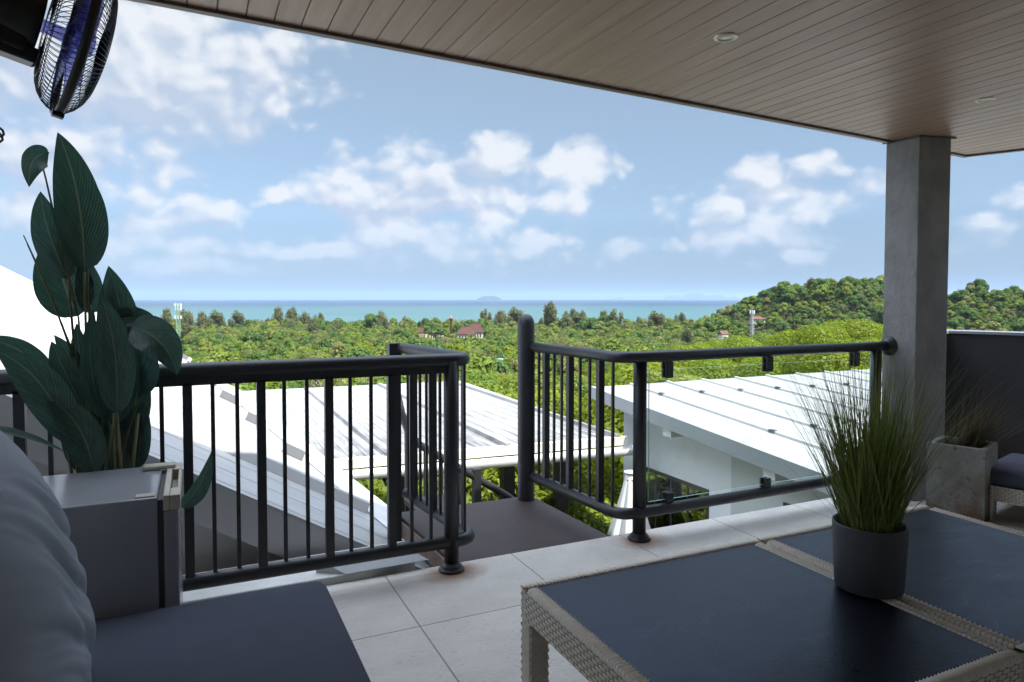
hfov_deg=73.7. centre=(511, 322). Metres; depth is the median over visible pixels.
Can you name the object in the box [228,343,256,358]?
broadleaf tree
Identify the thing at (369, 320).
broadleaf tree
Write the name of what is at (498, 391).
broadleaf tree
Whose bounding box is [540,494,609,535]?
leafy shrub
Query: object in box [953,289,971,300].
broadleaf tree
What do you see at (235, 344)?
broadleaf tree
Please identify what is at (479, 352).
palm tree
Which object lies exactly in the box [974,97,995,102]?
recessed downlight
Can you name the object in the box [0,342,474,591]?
balcony railing
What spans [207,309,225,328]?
casuarina tree
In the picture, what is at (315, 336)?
palm tree
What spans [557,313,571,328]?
casuarina tree
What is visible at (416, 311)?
sea
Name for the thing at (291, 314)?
casuarina tree
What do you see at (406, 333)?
broadleaf tree
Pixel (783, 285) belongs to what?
broadleaf tree
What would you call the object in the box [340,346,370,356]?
broadleaf tree
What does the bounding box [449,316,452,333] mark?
torch tower
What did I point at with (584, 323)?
broadleaf tree
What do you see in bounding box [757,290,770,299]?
broadleaf tree
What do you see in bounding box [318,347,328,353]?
broadleaf tree
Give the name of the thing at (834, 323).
broadleaf tree
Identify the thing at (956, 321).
broadleaf tree
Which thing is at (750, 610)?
rattan table
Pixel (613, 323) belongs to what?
broadleaf tree
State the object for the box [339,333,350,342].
broadleaf tree
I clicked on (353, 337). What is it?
broadleaf tree
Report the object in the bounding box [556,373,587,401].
broadleaf tree
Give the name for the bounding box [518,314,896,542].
glazed railing
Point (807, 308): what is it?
broadleaf tree
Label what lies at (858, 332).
broadleaf tree
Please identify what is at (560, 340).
palm tree
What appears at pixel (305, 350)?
broadleaf tree
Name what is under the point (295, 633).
lounge sofa
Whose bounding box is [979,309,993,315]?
broadleaf tree
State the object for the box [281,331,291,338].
broadleaf tree
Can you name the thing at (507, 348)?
broadleaf tree
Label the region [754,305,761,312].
broadleaf tree
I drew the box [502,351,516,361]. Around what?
broadleaf tree
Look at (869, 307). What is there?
broadleaf tree
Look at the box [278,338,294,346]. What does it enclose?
broadleaf tree
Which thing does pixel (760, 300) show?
broadleaf tree
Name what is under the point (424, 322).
broadleaf tree
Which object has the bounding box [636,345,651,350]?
broadleaf tree
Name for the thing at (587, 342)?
broadleaf tree
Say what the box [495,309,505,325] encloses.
casuarina tree
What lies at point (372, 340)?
palm tree
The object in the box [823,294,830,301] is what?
broadleaf tree
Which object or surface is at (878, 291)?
broadleaf tree
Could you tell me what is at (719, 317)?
broadleaf tree
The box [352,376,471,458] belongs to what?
broadleaf tree
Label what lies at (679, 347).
broadleaf tree
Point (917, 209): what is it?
concrete column
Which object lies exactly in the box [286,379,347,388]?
broadleaf tree
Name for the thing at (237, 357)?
broadleaf tree
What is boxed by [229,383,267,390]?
broadleaf tree
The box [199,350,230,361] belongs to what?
broadleaf tree
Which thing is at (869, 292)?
broadleaf tree
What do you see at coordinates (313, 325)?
casuarina tree
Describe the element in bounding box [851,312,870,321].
broadleaf tree
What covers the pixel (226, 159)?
sky
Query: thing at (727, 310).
broadleaf tree
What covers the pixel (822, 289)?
broadleaf tree
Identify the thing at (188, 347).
broadleaf tree
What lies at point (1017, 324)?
broadleaf tree
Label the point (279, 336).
broadleaf tree
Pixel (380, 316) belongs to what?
casuarina tree
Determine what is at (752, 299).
broadleaf tree
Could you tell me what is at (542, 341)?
broadleaf tree
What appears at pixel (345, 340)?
broadleaf tree
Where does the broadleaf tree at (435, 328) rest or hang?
on the ground at (851, 309)
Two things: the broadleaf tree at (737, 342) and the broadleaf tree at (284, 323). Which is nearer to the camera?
the broadleaf tree at (737, 342)
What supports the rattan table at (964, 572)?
on the floor
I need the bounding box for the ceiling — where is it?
[127,0,1023,157]
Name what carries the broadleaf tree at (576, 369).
on the ground at (851, 309)
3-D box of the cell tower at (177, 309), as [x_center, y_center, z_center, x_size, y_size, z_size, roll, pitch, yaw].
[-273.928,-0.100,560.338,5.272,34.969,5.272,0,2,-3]
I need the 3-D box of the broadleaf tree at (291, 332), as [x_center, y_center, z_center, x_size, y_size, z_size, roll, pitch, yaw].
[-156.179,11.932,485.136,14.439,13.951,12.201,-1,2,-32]
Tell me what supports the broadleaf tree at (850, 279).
on the ground at (851, 309)
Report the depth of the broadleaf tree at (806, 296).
520.93 m
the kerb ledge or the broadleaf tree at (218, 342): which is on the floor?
the kerb ledge
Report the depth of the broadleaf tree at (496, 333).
470.45 m
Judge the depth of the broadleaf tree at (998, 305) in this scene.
441.14 m
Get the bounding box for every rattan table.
[520,539,1023,681]
[757,505,1023,677]
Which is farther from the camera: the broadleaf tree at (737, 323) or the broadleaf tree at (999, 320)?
the broadleaf tree at (737, 323)
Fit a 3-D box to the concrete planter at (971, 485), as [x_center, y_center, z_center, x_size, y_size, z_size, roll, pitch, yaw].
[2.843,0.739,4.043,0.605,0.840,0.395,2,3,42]
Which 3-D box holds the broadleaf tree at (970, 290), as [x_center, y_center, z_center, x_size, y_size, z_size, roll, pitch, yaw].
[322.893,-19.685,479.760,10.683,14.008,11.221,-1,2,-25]
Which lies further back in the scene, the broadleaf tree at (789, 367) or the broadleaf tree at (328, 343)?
the broadleaf tree at (328, 343)
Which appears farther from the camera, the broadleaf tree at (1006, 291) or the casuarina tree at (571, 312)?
the casuarina tree at (571, 312)
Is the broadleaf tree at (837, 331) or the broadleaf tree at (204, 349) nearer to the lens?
the broadleaf tree at (837, 331)
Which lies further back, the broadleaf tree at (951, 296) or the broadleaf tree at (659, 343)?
the broadleaf tree at (951, 296)
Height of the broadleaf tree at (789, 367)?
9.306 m
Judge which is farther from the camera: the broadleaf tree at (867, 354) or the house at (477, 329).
the house at (477, 329)
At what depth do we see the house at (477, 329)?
581.39 m
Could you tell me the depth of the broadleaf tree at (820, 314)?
484.60 m
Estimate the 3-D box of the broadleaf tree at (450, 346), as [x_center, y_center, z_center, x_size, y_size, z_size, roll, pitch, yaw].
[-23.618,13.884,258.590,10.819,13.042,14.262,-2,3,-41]
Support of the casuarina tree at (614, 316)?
on the ground at (851, 309)
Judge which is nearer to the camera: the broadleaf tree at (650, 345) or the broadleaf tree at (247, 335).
the broadleaf tree at (650, 345)
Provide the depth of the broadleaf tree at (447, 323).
629.92 m
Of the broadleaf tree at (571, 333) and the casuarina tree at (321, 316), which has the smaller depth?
the broadleaf tree at (571, 333)
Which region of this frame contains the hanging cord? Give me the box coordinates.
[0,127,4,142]
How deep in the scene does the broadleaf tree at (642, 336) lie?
401.53 m
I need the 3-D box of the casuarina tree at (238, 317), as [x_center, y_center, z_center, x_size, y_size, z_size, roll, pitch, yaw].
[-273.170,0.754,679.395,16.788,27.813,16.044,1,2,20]
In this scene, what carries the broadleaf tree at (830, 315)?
on the ground at (851, 309)
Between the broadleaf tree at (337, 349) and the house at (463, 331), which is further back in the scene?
the house at (463, 331)
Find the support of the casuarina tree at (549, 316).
on the ground at (851, 309)
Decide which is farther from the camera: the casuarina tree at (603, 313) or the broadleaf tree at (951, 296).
the casuarina tree at (603, 313)
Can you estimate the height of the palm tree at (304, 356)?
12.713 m
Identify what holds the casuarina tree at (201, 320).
on the ground at (851, 309)
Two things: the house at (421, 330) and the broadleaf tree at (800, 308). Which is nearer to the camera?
the broadleaf tree at (800, 308)
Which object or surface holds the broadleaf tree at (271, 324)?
on the ground at (851, 309)
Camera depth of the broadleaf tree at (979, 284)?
476.37 m
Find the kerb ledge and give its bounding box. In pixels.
[183,541,428,603]
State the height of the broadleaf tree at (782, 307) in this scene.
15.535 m
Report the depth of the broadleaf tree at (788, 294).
522.94 m
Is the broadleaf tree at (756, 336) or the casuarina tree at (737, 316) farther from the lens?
the casuarina tree at (737, 316)
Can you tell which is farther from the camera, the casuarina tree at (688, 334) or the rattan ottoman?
the casuarina tree at (688, 334)
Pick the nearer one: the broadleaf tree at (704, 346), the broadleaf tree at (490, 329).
the broadleaf tree at (704, 346)
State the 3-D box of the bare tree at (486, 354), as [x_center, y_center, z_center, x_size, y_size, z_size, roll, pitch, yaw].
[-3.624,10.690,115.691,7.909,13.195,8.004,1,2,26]
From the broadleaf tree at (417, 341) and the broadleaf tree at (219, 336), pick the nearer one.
the broadleaf tree at (417, 341)
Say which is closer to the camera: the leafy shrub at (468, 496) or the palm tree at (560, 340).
the leafy shrub at (468, 496)
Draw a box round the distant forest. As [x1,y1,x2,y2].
[170,277,1023,513]
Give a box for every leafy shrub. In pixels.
[342,468,386,504]
[358,462,443,491]
[382,462,437,487]
[422,476,496,503]
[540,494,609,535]
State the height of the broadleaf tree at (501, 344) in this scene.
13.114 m
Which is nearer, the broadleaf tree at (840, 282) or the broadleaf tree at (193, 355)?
the broadleaf tree at (193, 355)
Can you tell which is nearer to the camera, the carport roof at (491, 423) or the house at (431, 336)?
the carport roof at (491, 423)
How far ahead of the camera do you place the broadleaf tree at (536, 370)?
96.35 m
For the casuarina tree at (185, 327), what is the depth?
542.91 m
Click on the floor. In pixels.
(432, 624)
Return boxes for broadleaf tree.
[182,344,193,351]
[188,351,202,358]
[195,339,212,349]
[197,346,207,352]
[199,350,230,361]
[203,345,223,353]
[204,330,215,335]
[212,333,231,341]
[212,340,223,345]
[216,343,230,353]
[227,340,243,348]
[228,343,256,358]
[229,350,242,356]
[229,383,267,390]
[230,354,243,360]
[237,330,260,342]
[242,353,270,360]
[250,333,265,342]
[261,340,274,349]
[263,328,272,335]
[264,321,276,327]
[264,344,291,357]
[267,331,284,340]
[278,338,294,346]
[281,318,296,326]
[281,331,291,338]
[286,342,299,351]
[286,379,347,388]
[288,330,300,337]
[296,321,306,326]
[297,347,312,354]
[300,331,311,335]
[300,339,313,346]
[311,338,335,349]
[314,350,324,354]
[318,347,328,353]
[327,341,345,356]
[333,318,345,327]
[337,328,346,335]
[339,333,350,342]
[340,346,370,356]
[342,337,352,343]
[348,321,365,330]
[348,334,361,341]
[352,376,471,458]
[358,313,377,328]
[361,335,371,342]
[370,328,379,335]
[373,340,394,353]
[378,331,392,337]
[379,349,405,355]
[394,327,403,333]
[398,330,412,338]
[407,337,424,344]
[417,318,431,326]
[421,341,447,348]
[423,323,444,338]
[437,385,622,521]
[442,318,454,328]
[443,343,454,349]
[454,343,471,350]
[459,354,500,376]
[459,383,516,459]
[460,372,502,391]
[462,319,476,325]
[464,341,481,352]
[466,379,493,391]
[469,337,487,349]
[477,318,485,325]
[483,327,493,335]
[486,344,500,357]
[488,336,507,344]
[490,357,517,373]
[491,331,500,336]
[494,340,516,349]
[495,362,701,523]
[499,373,517,389]
[501,344,515,353]
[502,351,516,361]
[502,373,574,406]
[503,331,517,336]
[507,321,517,327]
[509,357,517,372]
[535,339,552,359]
[535,366,551,376]
[548,321,558,327]
[556,358,586,378]
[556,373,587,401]
[563,339,574,345]
[568,331,578,336]
[575,317,599,329]
[577,359,608,371]
[581,330,595,338]
[584,339,595,346]
[595,321,606,329]
[598,314,611,325]
[600,339,630,350]
[604,320,620,327]
[623,319,632,325]
[629,330,641,336]
[636,318,647,327]
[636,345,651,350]
[637,333,650,339]
[637,337,666,347]
[645,343,658,348]
[651,333,670,340]
[655,349,694,370]
[665,345,701,365]
[681,344,712,363]
[684,359,745,379]
[695,319,707,327]
[697,332,706,339]
[699,317,714,329]
[704,335,781,378]
[707,334,716,340]
[709,320,720,327]
[712,318,730,330]
[714,315,722,322]
[721,305,735,316]
[728,325,738,333]
[728,357,781,377]
[730,320,746,329]
[732,305,743,313]
[732,328,747,335]
[743,304,755,313]
[744,295,757,304]
[748,332,770,342]
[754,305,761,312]
[755,298,765,304]
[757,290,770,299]
[762,297,773,309]
[767,312,781,318]
[767,317,781,326]
[767,330,814,360]
[771,304,778,311]
[776,320,790,332]
[777,281,795,301]
[777,303,792,314]
[777,353,865,374]
[781,288,797,302]
[786,323,835,366]
[791,315,801,324]
[794,286,808,302]
[795,305,805,318]
[799,292,809,299]
[801,307,814,313]
[804,338,869,371]
[805,301,822,309]
[806,309,816,318]
[810,284,834,301]
[813,279,830,288]
[816,324,866,356]
[817,311,825,317]
[820,319,854,333]
[821,306,831,313]
[821,312,835,319]
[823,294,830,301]
[827,318,882,353]
[831,302,839,310]
[836,278,849,286]
[840,282,853,289]
[841,287,852,298]
[843,276,859,284]
[843,295,858,306]
[848,337,881,364]
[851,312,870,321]
[853,294,868,304]
[865,304,876,312]
[866,289,876,302]
[874,287,883,297]
[874,307,882,318]
[875,275,883,294]
[947,304,956,310]
[947,310,954,318]
[948,291,962,300]
[948,316,970,328]
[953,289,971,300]
[953,306,972,322]
[954,302,969,308]
[956,296,974,305]
[965,285,977,296]
[966,279,989,291]
[966,311,980,322]
[968,320,982,328]
[974,289,989,300]
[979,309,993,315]
[980,321,1008,330]
[987,306,999,315]
[987,316,1005,324]
[989,290,1007,301]
[991,314,1005,319]
[992,301,1003,311]
[998,308,1010,318]
[1002,318,1023,331]
[1003,288,1013,294]
[1007,285,1022,291]
[1009,300,1022,315]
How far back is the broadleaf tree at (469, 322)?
610.40 m
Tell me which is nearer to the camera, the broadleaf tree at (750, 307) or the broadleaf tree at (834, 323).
the broadleaf tree at (834, 323)
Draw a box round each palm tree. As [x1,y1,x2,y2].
[289,350,319,358]
[311,333,323,340]
[369,337,378,346]
[471,349,493,356]
[540,331,556,339]
[553,336,567,344]
[557,331,569,339]
[568,342,584,347]
[609,326,617,333]
[619,336,638,350]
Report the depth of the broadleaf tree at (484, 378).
59.48 m
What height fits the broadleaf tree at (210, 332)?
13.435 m
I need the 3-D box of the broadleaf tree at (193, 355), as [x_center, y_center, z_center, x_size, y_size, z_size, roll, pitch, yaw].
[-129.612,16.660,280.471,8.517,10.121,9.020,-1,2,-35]
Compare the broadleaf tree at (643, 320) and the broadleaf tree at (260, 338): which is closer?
the broadleaf tree at (260, 338)
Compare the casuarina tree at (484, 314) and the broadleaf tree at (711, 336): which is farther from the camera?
the casuarina tree at (484, 314)
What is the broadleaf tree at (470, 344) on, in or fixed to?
on the ground at (851, 309)
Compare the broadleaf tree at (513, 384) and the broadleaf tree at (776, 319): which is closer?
the broadleaf tree at (513, 384)
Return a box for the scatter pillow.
[0,430,95,681]
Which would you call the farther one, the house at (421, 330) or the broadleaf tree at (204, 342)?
the house at (421, 330)
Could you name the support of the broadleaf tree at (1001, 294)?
on the ground at (851, 309)
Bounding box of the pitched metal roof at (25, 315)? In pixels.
[0,266,431,574]
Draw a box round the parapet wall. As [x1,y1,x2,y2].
[944,330,1023,458]
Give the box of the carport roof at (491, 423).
[242,381,632,513]
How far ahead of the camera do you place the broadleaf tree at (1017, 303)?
436.35 m
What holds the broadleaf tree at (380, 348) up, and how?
on the ground at (851, 309)
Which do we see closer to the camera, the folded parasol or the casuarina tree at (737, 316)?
the folded parasol
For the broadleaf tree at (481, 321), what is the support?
on the ground at (851, 309)
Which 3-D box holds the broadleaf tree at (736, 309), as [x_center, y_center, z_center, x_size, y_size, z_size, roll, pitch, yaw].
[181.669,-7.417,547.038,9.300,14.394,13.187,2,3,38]
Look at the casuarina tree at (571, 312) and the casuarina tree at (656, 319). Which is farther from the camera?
the casuarina tree at (571, 312)
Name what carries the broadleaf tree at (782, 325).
on the ground at (851, 309)
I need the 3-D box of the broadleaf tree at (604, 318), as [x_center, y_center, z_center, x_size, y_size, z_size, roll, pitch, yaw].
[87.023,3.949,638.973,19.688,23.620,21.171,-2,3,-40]
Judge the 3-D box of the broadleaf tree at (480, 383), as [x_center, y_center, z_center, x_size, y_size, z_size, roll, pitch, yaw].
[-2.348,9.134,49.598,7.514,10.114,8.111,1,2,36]
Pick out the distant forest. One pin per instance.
(236, 331)
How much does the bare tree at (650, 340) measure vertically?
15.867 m
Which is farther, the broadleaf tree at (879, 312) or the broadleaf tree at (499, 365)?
the broadleaf tree at (879, 312)
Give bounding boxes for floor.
[326,498,1023,681]
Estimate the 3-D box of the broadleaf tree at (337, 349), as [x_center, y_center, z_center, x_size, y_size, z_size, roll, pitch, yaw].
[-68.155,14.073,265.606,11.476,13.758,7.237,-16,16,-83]
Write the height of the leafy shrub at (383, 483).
6.975 m
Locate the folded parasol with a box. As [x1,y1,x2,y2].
[607,470,650,535]
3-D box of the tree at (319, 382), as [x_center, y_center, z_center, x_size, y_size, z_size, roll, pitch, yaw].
[-5.266,5.697,21.311,6.073,9.453,5.606,-1,2,-21]
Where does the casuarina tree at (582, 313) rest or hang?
on the ground at (851, 309)
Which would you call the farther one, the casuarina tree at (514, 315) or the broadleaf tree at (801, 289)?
the casuarina tree at (514, 315)
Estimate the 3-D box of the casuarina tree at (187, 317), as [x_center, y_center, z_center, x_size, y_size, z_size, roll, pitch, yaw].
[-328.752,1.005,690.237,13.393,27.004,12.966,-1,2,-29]
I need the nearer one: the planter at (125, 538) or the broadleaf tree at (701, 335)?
the planter at (125, 538)
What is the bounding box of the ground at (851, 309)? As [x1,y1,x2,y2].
[745,291,1023,333]
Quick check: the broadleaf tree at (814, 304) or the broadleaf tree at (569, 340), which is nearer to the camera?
the broadleaf tree at (569, 340)
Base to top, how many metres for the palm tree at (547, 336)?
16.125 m
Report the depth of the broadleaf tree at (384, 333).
479.36 m
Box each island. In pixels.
[477,296,500,299]
[662,292,740,299]
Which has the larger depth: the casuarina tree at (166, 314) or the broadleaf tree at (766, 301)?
the casuarina tree at (166, 314)
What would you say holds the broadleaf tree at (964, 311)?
on the ground at (851, 309)
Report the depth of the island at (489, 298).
19584.54 m
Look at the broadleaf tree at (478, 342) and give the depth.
293.81 m
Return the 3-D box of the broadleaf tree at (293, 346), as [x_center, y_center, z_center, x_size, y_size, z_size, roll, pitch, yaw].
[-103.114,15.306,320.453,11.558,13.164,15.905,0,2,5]
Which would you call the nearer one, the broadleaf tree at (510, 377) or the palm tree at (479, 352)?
the broadleaf tree at (510, 377)
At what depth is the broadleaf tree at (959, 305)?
451.30 m
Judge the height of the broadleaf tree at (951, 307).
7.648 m
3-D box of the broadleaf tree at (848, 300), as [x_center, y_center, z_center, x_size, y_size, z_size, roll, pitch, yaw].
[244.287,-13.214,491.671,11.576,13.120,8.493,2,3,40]
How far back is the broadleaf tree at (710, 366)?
41.55 m
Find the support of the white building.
on the ground at (851, 309)
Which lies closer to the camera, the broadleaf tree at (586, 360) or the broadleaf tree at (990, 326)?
the broadleaf tree at (586, 360)
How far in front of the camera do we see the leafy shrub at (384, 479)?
20.00 m
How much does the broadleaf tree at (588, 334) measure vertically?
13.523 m
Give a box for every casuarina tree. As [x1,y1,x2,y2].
[160,307,171,319]
[166,316,175,324]
[180,310,193,325]
[180,321,191,337]
[193,311,207,329]
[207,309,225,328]
[217,328,225,333]
[227,310,245,326]
[271,306,284,326]
[285,307,301,320]
[286,319,296,327]
[301,311,310,323]
[303,317,319,333]
[313,312,324,320]
[330,318,342,330]
[373,312,387,326]
[377,317,389,328]
[480,308,493,321]
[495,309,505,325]
[507,306,523,324]
[542,300,559,325]
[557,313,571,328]
[563,308,575,316]
[570,311,585,330]
[577,309,585,322]
[598,309,607,317]
[606,308,623,325]
[647,310,664,327]
[673,327,698,346]
[674,312,686,321]
[733,313,743,322]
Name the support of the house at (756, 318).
on the ground at (851, 309)
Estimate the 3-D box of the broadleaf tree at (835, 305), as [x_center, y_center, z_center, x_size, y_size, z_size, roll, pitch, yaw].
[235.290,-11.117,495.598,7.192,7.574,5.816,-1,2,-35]
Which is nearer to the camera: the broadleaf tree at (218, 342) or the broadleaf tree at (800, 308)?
the broadleaf tree at (218, 342)
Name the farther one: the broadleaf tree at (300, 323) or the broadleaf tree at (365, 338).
the broadleaf tree at (300, 323)
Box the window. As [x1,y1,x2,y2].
[646,467,708,528]
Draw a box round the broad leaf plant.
[0,132,212,508]
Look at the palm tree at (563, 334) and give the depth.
384.29 m
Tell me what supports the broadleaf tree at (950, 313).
on the ground at (851, 309)
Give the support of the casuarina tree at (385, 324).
on the ground at (851, 309)
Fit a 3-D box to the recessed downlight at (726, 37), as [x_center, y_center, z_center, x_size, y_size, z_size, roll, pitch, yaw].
[0.842,-1.123,2.688,0.094,0.008,0.094,-1,2,-25]
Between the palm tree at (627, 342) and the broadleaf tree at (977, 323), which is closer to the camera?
the palm tree at (627, 342)
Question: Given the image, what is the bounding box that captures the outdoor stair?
[401,395,608,566]
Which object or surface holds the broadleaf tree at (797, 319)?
on the ground at (851, 309)
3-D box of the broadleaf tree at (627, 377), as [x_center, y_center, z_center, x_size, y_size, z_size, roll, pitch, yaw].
[3.073,5.149,17.289,7.810,8.334,6.950,0,2,2]
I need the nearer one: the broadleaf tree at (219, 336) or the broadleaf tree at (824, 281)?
the broadleaf tree at (219, 336)
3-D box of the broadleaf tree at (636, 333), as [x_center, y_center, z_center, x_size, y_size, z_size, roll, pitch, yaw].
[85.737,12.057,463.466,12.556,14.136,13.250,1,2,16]
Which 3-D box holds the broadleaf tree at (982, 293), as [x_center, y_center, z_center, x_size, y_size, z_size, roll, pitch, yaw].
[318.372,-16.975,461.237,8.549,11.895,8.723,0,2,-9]
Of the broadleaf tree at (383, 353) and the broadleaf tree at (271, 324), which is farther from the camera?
the broadleaf tree at (271, 324)
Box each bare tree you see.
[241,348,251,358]
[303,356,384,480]
[477,348,516,361]
[641,337,662,343]
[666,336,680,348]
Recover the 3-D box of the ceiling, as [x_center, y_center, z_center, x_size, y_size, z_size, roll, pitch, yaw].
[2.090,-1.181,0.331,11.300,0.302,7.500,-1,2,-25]
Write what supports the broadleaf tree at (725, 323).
on the ground at (851, 309)
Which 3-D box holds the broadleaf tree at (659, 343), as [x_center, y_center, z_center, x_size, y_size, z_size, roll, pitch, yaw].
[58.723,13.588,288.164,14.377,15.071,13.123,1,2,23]
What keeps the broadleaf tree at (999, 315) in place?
on the ground at (851, 309)
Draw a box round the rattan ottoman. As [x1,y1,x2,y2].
[990,453,1023,519]
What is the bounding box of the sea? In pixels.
[134,300,740,324]
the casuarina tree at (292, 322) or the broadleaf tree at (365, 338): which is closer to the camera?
the broadleaf tree at (365, 338)
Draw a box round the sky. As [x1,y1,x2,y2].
[0,0,1023,299]
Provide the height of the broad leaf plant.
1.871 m
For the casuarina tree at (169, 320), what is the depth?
628.10 m
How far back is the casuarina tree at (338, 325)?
612.74 m
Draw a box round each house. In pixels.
[417,327,426,337]
[429,333,443,339]
[456,326,475,338]
[470,323,483,337]
[718,331,728,339]
[749,316,764,323]
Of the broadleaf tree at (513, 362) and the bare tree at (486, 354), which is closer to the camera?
the bare tree at (486, 354)
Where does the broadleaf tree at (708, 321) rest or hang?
on the ground at (851, 309)
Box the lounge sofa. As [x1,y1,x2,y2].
[91,581,370,681]
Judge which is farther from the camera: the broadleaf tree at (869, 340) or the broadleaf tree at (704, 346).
the broadleaf tree at (704, 346)
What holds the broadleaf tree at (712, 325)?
on the ground at (851, 309)
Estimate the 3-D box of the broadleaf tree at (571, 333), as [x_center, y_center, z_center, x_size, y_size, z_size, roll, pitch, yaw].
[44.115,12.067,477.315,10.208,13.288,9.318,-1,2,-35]
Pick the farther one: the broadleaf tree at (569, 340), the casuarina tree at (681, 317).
the casuarina tree at (681, 317)
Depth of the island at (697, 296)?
39698.39 m
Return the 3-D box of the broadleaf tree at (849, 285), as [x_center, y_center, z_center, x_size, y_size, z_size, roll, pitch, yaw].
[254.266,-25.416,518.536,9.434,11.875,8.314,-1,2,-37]
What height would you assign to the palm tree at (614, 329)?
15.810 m
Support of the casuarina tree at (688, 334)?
on the ground at (851, 309)
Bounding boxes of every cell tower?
[174,303,181,337]
[750,310,754,336]
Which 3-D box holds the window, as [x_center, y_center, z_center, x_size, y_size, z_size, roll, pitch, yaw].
[2.205,2.741,9.394,0.032,1.265,1.460,-1,2,-25]
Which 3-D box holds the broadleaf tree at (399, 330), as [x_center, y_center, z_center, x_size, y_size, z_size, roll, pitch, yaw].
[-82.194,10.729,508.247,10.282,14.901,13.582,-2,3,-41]
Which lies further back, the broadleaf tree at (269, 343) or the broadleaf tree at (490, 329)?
the broadleaf tree at (490, 329)
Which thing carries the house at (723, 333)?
on the ground at (851, 309)
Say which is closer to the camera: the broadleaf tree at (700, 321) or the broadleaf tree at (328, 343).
the broadleaf tree at (328, 343)
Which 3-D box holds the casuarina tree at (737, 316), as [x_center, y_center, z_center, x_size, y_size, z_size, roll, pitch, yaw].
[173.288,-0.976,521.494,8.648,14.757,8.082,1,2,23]
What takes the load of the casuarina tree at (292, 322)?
on the ground at (851, 309)
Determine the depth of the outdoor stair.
3.98 m
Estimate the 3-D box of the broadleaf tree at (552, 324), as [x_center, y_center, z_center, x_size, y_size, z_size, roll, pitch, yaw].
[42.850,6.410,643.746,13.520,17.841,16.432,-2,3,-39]
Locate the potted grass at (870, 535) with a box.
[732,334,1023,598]
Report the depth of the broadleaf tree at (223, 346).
303.59 m
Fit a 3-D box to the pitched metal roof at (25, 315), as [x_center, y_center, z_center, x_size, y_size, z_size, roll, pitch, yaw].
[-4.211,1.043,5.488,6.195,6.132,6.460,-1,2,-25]
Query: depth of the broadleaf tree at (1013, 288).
492.66 m
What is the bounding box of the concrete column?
[881,135,956,500]
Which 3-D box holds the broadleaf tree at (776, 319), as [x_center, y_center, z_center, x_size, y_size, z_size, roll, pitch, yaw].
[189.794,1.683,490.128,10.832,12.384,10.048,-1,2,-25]
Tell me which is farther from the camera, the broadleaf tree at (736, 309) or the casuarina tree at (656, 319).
the casuarina tree at (656, 319)
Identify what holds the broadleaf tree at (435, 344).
on the ground at (851, 309)
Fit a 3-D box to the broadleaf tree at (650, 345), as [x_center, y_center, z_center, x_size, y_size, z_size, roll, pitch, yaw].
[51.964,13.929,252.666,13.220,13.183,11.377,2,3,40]
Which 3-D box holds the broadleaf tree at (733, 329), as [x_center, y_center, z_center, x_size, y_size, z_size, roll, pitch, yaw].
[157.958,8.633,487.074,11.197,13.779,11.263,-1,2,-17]
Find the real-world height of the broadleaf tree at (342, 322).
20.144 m
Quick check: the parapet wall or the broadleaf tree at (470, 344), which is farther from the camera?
the broadleaf tree at (470, 344)
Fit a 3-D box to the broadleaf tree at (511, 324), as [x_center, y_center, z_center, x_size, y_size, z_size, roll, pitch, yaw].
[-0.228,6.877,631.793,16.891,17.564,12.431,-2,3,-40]
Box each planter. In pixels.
[42,462,182,618]
[926,380,1022,521]
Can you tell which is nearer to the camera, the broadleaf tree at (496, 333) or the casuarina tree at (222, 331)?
the broadleaf tree at (496, 333)
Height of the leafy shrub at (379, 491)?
5.873 m
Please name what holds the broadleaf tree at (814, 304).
on the ground at (851, 309)
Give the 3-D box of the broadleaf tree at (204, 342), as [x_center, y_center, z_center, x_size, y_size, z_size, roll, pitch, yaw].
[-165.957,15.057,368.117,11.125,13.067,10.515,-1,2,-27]
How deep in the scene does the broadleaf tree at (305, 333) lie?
495.44 m
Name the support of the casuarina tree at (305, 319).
on the ground at (851, 309)
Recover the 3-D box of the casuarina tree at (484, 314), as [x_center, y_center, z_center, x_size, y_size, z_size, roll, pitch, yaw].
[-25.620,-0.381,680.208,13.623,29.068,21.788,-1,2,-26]
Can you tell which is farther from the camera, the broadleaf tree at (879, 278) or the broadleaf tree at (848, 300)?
the broadleaf tree at (879, 278)
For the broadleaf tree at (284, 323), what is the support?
on the ground at (851, 309)
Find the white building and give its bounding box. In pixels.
[591,369,881,528]
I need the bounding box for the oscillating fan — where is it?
[0,0,117,119]
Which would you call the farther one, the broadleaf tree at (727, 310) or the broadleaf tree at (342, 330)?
the broadleaf tree at (727, 310)
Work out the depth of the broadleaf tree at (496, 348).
256.67 m
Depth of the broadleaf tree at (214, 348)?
296.92 m
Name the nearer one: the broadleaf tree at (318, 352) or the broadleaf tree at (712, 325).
the broadleaf tree at (318, 352)
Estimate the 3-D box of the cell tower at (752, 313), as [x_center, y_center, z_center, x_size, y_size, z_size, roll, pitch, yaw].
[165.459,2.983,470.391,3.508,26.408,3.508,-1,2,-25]
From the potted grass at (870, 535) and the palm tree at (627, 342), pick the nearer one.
the potted grass at (870, 535)
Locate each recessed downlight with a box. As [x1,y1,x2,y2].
[714,32,737,41]
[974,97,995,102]
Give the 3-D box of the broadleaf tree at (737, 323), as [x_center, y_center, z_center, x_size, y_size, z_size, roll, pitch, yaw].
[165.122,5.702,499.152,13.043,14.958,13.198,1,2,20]
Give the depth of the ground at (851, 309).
504.04 m
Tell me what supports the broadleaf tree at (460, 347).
on the ground at (851, 309)
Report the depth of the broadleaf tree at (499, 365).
103.53 m

